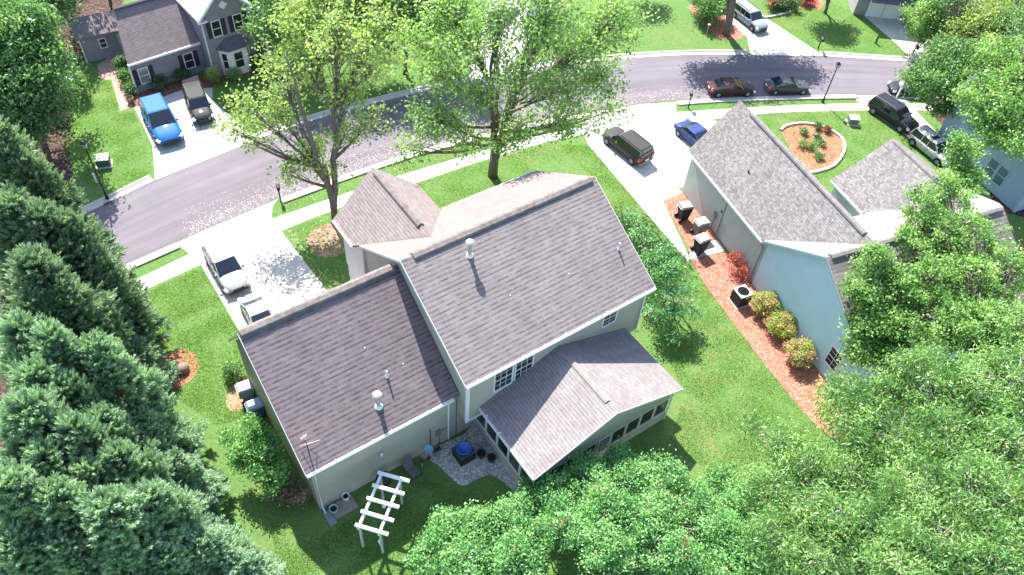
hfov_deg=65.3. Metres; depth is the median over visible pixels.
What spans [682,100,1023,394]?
neighbour house
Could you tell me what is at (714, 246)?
concrete pad
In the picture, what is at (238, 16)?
window
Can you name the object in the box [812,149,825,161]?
bedding plant
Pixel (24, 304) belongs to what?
conifer tree
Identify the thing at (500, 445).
window
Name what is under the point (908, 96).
kerb
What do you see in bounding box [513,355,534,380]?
window
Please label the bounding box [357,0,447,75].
woodland tree
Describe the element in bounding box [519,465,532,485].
window
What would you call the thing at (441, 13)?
woodland tree
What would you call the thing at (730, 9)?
broadleaf tree
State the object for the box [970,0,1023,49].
broadleaf tree
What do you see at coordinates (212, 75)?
shrub
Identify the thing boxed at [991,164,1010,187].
window
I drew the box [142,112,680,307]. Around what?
driveway joint
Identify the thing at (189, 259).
pavement
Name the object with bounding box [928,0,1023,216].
soil
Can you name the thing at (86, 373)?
conifer tree
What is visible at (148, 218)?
road
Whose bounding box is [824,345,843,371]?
window
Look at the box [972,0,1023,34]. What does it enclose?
broadleaf tree
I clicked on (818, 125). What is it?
bedding plant
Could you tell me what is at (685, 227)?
mulch bed
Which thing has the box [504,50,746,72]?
kerb
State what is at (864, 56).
kerb
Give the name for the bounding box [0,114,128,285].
conifer tree
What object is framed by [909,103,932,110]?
pavement
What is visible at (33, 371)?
conifer tree
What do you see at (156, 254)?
kerb
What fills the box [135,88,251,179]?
driveway
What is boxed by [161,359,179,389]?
shrub
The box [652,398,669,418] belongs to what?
window
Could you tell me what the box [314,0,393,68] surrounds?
woodland tree
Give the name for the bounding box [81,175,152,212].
kerb
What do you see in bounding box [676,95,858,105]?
kerb
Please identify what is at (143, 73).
window
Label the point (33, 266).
conifer tree
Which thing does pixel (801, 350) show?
azalea
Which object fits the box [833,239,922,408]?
broadleaf tree
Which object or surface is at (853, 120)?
utility box
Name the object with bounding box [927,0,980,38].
broadleaf tree
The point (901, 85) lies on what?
mailbox
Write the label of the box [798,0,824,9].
mulch bed
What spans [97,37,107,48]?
window
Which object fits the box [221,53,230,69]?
window
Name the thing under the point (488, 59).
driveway
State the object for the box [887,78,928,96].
parked car
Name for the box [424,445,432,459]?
bird bath
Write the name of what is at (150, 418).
conifer tree
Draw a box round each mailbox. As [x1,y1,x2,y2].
[276,183,281,201]
[687,90,692,108]
[896,81,903,97]
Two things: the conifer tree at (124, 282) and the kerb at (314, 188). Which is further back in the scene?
the kerb at (314, 188)
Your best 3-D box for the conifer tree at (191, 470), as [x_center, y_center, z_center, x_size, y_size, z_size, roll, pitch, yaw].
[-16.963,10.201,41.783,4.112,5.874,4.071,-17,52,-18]
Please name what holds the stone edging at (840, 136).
on the mulch bed at (823, 163)
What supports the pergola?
on the lawn at (674, 24)
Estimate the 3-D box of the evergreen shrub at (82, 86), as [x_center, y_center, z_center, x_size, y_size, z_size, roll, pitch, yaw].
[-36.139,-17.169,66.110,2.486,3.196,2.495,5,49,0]
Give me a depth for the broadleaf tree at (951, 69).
67.60 m
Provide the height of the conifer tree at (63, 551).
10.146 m
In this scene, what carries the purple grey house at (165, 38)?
on the lawn at (674, 24)
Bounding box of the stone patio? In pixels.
[419,425,519,491]
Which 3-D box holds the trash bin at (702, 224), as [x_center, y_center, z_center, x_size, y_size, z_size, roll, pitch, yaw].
[14.146,-4.507,60.089,1.109,1.535,0.884,-16,52,-18]
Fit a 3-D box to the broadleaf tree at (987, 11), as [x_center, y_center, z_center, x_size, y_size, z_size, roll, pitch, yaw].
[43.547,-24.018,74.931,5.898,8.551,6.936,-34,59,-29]
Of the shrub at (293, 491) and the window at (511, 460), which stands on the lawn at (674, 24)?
the shrub at (293, 491)
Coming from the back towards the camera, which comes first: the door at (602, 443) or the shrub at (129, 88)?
the shrub at (129, 88)
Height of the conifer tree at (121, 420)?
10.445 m
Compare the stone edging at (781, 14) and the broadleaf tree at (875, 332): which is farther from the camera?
the stone edging at (781, 14)
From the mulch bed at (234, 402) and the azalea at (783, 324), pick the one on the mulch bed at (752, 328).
the azalea at (783, 324)
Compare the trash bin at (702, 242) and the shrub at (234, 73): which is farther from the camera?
the shrub at (234, 73)
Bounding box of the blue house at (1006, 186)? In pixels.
[938,46,1023,212]
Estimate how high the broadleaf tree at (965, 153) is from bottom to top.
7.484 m
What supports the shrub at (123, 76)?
on the lawn at (674, 24)
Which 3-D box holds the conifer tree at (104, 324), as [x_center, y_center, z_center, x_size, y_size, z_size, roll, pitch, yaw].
[-22.888,3.456,43.300,5.994,11.782,6.212,1,49,-3]
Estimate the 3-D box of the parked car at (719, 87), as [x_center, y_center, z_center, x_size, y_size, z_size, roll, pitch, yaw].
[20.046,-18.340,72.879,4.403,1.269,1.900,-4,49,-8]
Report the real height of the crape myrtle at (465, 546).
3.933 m
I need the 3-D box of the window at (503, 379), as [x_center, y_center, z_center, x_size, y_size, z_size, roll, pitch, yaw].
[-0.469,5.016,44.439,1.290,1.940,0.105,-26,55,-24]
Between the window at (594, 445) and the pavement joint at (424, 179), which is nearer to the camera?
the window at (594, 445)
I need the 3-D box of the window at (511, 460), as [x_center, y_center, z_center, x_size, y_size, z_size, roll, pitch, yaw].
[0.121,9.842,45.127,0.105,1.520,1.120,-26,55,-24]
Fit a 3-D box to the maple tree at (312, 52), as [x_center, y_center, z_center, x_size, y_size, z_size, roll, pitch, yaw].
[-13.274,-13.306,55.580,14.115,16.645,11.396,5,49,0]
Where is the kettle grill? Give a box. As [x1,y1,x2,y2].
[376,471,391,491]
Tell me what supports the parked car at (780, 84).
on the road
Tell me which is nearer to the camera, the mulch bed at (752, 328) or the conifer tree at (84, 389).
the conifer tree at (84, 389)
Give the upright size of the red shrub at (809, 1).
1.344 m
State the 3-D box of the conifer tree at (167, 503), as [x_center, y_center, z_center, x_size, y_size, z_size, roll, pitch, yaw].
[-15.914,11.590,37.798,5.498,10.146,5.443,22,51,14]
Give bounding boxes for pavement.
[136,254,199,290]
[272,126,584,230]
[677,103,866,118]
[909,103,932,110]
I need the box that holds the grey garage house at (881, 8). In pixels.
[848,0,966,19]
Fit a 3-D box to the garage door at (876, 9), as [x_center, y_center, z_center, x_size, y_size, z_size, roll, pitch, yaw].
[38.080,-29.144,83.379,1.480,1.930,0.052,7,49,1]
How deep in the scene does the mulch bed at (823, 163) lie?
68.68 m
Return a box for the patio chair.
[401,455,421,482]
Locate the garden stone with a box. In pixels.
[176,362,188,374]
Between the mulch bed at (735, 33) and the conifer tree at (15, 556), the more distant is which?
the mulch bed at (735, 33)
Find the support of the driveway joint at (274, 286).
on the driveway at (246, 222)
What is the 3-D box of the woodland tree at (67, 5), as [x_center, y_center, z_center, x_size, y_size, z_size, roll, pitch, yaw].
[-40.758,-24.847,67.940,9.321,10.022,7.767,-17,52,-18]
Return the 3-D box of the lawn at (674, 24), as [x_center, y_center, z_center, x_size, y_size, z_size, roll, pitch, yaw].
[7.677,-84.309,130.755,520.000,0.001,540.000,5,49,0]
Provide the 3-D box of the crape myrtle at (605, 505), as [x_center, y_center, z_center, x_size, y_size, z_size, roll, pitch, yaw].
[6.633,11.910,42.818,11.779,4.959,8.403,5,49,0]
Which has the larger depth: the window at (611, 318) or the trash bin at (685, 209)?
the trash bin at (685, 209)
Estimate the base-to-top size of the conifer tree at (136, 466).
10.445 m
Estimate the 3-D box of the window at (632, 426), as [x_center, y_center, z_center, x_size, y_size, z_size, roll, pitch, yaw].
[7.106,8.161,47.164,1.087,1.520,0.105,-26,55,-24]
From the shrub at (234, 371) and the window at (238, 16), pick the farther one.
the window at (238, 16)
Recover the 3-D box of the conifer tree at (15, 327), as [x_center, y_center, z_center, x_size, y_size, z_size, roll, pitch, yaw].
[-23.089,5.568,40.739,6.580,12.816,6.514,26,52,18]
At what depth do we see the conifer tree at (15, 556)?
32.33 m
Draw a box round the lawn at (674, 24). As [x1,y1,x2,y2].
[46,0,1023,574]
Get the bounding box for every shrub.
[61,64,92,98]
[110,53,126,70]
[113,67,131,83]
[120,81,138,95]
[146,74,170,91]
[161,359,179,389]
[170,67,191,80]
[202,64,222,82]
[218,358,245,383]
[224,66,243,80]
[249,52,270,68]
[262,472,312,512]
[688,0,725,25]
[722,249,754,279]
[762,0,805,10]
[767,0,780,10]
[800,0,818,4]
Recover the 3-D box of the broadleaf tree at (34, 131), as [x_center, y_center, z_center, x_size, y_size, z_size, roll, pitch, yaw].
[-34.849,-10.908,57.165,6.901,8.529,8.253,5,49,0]
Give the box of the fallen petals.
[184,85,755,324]
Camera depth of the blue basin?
46.34 m
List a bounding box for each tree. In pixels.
[0,0,89,137]
[0,76,79,149]
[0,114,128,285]
[0,179,151,349]
[0,241,167,371]
[0,306,78,401]
[0,382,113,474]
[0,458,76,563]
[0,517,58,574]
[3,352,121,442]
[4,0,85,37]
[7,144,118,264]
[14,284,79,333]
[18,196,165,343]
[18,435,100,481]
[25,313,149,407]
[25,471,123,569]
[36,524,102,574]
[37,271,165,376]
[45,367,110,416]
[48,407,123,484]
[52,205,177,348]
[66,452,115,492]
[67,267,160,360]
[69,326,209,460]
[72,476,209,574]
[73,360,126,403]
[80,400,182,484]
[81,0,112,9]
[95,537,158,574]
[97,434,217,515]
[127,404,213,472]
[132,474,243,554]
[143,536,215,574]
[162,445,231,516]
[182,519,277,574]
[208,0,419,225]
[216,411,294,500]
[216,541,285,574]
[236,0,328,73]
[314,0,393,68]
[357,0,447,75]
[385,0,659,178]
[408,0,482,58]
[615,202,706,349]
[695,0,735,36]
[731,404,902,574]
[803,333,1023,515]
[823,0,830,13]
[832,435,1023,574]
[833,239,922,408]
[867,169,1023,366]
[894,0,959,52]
[894,30,1002,121]
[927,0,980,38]
[930,0,1023,45]
[932,125,993,190]
[946,24,1007,57]
[946,31,1023,161]
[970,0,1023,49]
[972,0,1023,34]
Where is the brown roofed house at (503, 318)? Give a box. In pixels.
[228,167,682,512]
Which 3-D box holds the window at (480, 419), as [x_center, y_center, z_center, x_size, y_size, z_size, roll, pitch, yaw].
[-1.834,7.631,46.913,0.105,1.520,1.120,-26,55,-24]
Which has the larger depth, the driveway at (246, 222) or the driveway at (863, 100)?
the driveway at (863, 100)
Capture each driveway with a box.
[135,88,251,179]
[176,199,326,328]
[469,0,550,79]
[584,102,716,260]
[725,0,821,55]
[856,95,937,135]
[865,16,927,60]
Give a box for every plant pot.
[125,96,133,103]
[329,504,337,513]
[342,492,349,500]
[477,449,485,458]
[487,453,495,462]
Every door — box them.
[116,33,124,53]
[594,433,611,458]
[866,3,885,16]
[882,4,901,18]
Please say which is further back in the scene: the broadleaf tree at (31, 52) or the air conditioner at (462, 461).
the broadleaf tree at (31, 52)
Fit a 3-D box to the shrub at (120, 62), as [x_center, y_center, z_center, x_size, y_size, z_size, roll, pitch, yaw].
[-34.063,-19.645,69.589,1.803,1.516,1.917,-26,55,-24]
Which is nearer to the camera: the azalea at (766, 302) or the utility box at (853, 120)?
the azalea at (766, 302)
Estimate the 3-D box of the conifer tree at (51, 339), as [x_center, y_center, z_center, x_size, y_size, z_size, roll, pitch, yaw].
[-21.659,5.931,40.533,6.152,12.816,6.214,-3,49,-7]
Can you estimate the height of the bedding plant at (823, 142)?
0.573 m
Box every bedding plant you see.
[795,137,808,148]
[799,127,809,135]
[804,140,818,150]
[812,132,822,139]
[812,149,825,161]
[813,121,823,129]
[814,138,828,146]
[823,124,832,133]
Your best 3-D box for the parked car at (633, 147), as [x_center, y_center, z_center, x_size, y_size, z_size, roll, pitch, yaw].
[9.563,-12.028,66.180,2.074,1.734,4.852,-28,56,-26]
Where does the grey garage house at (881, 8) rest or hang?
on the lawn at (674, 24)
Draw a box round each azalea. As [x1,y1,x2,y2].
[746,290,783,317]
[763,308,798,339]
[782,335,818,368]
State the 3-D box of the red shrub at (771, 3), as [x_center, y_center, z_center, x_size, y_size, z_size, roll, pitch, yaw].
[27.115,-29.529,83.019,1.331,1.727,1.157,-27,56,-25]
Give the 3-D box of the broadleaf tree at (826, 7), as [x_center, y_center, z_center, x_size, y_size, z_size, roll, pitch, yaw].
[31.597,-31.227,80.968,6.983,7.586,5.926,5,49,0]
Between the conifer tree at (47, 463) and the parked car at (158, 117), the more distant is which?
the parked car at (158, 117)
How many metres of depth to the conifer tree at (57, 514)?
32.72 m
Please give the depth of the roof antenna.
39.80 m
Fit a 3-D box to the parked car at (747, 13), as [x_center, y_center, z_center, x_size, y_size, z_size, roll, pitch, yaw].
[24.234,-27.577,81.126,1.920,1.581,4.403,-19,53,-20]
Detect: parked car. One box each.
[138,93,183,146]
[182,80,214,124]
[201,238,249,294]
[237,291,272,323]
[485,2,518,19]
[602,126,654,165]
[674,119,707,145]
[706,77,755,97]
[733,0,768,32]
[763,76,810,94]
[867,92,919,133]
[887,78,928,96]
[907,124,956,167]
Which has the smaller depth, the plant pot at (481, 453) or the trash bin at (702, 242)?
the plant pot at (481, 453)
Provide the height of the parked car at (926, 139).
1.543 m
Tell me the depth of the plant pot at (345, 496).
44.51 m
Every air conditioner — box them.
[450,440,477,469]
[728,284,752,309]
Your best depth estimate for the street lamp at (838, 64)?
71.38 m
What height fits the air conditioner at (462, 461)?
0.880 m
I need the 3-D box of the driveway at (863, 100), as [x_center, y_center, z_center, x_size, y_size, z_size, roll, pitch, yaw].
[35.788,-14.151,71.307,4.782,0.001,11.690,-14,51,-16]
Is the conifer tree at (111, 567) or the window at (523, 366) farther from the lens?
the window at (523, 366)
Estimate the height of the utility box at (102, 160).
0.790 m
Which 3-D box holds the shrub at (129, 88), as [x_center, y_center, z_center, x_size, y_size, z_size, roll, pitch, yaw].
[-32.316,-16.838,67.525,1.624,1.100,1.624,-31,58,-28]
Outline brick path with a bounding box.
[98,54,132,110]
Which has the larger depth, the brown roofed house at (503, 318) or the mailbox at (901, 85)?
the mailbox at (901, 85)
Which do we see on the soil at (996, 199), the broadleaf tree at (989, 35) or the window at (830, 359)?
the broadleaf tree at (989, 35)
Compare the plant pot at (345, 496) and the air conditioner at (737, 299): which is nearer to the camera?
the plant pot at (345, 496)
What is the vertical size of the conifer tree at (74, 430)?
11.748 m
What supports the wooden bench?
on the mulch bed at (176, 87)
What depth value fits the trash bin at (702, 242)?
58.52 m
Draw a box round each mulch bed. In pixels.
[131,65,264,105]
[160,349,199,387]
[226,378,247,411]
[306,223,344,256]
[663,192,727,251]
[688,3,744,39]
[691,252,850,445]
[782,124,842,170]
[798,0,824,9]
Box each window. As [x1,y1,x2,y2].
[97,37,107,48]
[136,66,151,84]
[182,52,195,69]
[210,19,222,37]
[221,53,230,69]
[232,12,243,30]
[233,50,245,68]
[246,45,250,62]
[475,415,485,430]
[485,421,496,444]
[493,366,513,392]
[496,435,508,459]
[507,451,519,475]
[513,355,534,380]
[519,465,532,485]
[550,461,565,478]
[564,452,581,472]
[581,442,596,457]
[601,311,617,327]
[609,424,626,445]
[623,415,641,436]
[638,406,655,427]
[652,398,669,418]
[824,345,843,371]
[984,156,1001,179]
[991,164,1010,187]
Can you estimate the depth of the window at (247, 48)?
70.24 m
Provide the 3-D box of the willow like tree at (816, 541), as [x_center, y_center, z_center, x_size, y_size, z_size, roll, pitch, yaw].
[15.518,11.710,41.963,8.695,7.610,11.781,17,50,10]
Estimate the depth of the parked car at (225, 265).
54.09 m
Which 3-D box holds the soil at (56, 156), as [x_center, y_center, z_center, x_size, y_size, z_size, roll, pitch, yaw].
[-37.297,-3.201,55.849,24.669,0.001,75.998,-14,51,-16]
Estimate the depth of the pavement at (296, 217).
63.20 m
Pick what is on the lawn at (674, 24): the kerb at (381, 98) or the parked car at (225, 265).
the kerb at (381, 98)
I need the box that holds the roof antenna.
[299,434,319,454]
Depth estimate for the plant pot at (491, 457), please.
46.71 m
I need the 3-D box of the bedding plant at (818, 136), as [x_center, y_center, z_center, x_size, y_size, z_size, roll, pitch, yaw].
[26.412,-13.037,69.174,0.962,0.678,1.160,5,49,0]
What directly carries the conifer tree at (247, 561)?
on the lawn at (674, 24)
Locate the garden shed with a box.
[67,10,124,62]
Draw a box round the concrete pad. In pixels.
[689,240,724,258]
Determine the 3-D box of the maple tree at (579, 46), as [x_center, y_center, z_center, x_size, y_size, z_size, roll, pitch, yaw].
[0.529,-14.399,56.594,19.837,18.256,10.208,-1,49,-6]
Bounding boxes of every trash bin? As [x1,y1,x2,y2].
[234,379,253,404]
[244,397,263,418]
[674,200,693,222]
[690,216,710,234]
[690,232,711,255]
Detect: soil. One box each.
[0,0,159,525]
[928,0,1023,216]
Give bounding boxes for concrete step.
[323,494,357,526]
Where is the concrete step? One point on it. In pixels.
(348, 506)
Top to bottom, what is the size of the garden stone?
0.560 m
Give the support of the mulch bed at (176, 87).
on the lawn at (674, 24)
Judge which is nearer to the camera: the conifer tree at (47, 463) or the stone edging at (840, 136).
the conifer tree at (47, 463)
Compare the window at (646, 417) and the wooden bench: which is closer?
the window at (646, 417)
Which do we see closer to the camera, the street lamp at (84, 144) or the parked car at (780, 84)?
the street lamp at (84, 144)
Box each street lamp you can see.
[80,141,108,199]
[821,62,840,102]
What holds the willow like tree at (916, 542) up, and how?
on the lawn at (674, 24)
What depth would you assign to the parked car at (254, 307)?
51.99 m
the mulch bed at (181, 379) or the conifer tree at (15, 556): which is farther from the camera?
the mulch bed at (181, 379)
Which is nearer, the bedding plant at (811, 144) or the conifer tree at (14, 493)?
the conifer tree at (14, 493)
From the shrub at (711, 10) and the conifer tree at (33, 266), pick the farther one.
the shrub at (711, 10)
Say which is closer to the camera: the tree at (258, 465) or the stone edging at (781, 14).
the tree at (258, 465)
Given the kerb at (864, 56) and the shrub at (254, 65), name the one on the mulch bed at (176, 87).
the shrub at (254, 65)
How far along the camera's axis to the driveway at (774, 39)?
79.58 m
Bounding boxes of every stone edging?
[763,9,794,18]
[780,121,845,173]
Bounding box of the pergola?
[354,470,409,552]
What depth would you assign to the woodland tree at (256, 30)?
66.05 m
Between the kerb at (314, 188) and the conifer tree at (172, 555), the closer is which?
the conifer tree at (172, 555)
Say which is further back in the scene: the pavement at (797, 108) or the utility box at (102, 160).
the pavement at (797, 108)
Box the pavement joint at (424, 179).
[142,103,867,287]
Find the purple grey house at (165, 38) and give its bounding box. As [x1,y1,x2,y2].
[112,0,358,93]
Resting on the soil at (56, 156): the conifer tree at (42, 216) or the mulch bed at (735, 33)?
the conifer tree at (42, 216)
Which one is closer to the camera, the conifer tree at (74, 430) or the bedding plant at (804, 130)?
the conifer tree at (74, 430)
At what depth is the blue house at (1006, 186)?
65.08 m
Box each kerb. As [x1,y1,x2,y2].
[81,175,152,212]
[126,243,179,269]
[251,76,464,137]
[281,113,586,202]
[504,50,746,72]
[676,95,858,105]
[819,51,912,61]
[901,95,938,99]
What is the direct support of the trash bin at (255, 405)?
on the mulch bed at (234, 402)
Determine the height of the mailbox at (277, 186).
1.450 m
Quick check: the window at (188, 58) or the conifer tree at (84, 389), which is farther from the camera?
the window at (188, 58)
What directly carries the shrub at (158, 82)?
on the mulch bed at (176, 87)
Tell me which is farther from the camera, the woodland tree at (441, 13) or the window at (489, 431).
the woodland tree at (441, 13)
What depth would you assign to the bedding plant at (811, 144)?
68.20 m
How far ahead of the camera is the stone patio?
46.72 m
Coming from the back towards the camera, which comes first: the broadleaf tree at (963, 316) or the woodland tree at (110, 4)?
the woodland tree at (110, 4)
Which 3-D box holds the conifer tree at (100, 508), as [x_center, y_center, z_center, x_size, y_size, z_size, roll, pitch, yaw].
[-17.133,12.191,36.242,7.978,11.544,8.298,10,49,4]
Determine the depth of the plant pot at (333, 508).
44.00 m
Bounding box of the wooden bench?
[182,75,200,83]
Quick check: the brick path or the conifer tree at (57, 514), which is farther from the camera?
the brick path
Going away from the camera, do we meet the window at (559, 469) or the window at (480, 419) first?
the window at (559, 469)
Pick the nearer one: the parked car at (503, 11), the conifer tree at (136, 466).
the conifer tree at (136, 466)
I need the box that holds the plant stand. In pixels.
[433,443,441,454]
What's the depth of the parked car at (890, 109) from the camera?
70.85 m
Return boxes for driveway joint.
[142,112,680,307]
[210,242,310,306]
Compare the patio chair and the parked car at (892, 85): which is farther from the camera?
the parked car at (892, 85)
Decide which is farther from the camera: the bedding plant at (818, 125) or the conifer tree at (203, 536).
the bedding plant at (818, 125)
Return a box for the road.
[85,54,934,264]
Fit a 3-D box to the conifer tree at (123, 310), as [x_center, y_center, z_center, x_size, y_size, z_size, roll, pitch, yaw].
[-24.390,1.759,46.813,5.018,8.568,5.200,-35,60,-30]
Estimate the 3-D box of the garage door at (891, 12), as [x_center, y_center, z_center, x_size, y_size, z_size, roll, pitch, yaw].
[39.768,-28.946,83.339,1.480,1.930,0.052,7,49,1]
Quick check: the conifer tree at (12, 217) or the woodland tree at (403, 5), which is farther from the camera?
the woodland tree at (403, 5)
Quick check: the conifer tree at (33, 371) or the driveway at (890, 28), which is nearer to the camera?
the conifer tree at (33, 371)
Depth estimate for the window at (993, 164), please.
65.42 m
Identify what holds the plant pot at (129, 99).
on the brick path
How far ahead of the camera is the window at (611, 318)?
47.45 m
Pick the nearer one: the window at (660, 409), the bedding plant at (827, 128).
the window at (660, 409)
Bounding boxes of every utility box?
[94,153,112,169]
[845,114,859,126]
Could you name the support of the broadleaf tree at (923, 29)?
on the soil at (996, 199)
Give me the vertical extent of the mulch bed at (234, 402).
0.001 m
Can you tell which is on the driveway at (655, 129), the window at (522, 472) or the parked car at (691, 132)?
the parked car at (691, 132)
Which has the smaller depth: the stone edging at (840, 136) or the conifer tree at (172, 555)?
the conifer tree at (172, 555)
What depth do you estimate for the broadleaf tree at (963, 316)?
47.51 m
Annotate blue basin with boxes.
[456,441,471,454]
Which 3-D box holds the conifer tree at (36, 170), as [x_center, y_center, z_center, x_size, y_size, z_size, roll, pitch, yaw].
[-27.731,-3.697,48.844,6.494,12.317,6.267,15,49,9]
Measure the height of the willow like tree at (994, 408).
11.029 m
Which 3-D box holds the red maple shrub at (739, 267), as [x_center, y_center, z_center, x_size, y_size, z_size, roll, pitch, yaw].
[16.262,-1.632,57.658,2.734,1.669,1.903,38,56,25]
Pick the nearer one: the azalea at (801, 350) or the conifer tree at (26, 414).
the conifer tree at (26, 414)
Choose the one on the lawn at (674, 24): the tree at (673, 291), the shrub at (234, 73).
the tree at (673, 291)
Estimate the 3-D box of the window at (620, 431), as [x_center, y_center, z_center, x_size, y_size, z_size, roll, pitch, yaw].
[6.189,8.602,46.702,1.087,1.520,0.105,-26,55,-24]
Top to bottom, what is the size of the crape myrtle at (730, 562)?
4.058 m
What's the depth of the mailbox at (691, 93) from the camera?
70.48 m
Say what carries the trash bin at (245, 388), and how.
on the mulch bed at (234, 402)
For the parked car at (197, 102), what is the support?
on the driveway at (186, 151)
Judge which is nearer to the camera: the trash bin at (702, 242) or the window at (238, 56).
the trash bin at (702, 242)
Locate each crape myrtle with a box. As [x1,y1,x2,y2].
[401,474,556,574]
[525,435,745,574]
[685,458,789,574]
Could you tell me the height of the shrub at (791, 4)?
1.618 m
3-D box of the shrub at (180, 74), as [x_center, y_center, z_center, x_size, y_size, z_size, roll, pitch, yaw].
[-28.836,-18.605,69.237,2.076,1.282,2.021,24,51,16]
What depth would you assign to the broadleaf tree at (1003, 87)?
61.98 m
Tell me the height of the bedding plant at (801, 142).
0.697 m
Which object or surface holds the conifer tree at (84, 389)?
on the soil at (56, 156)
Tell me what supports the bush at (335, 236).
on the lawn at (674, 24)
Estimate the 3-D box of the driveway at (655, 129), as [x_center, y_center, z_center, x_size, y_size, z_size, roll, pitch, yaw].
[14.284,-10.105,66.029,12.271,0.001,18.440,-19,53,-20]
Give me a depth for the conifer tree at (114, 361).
39.28 m

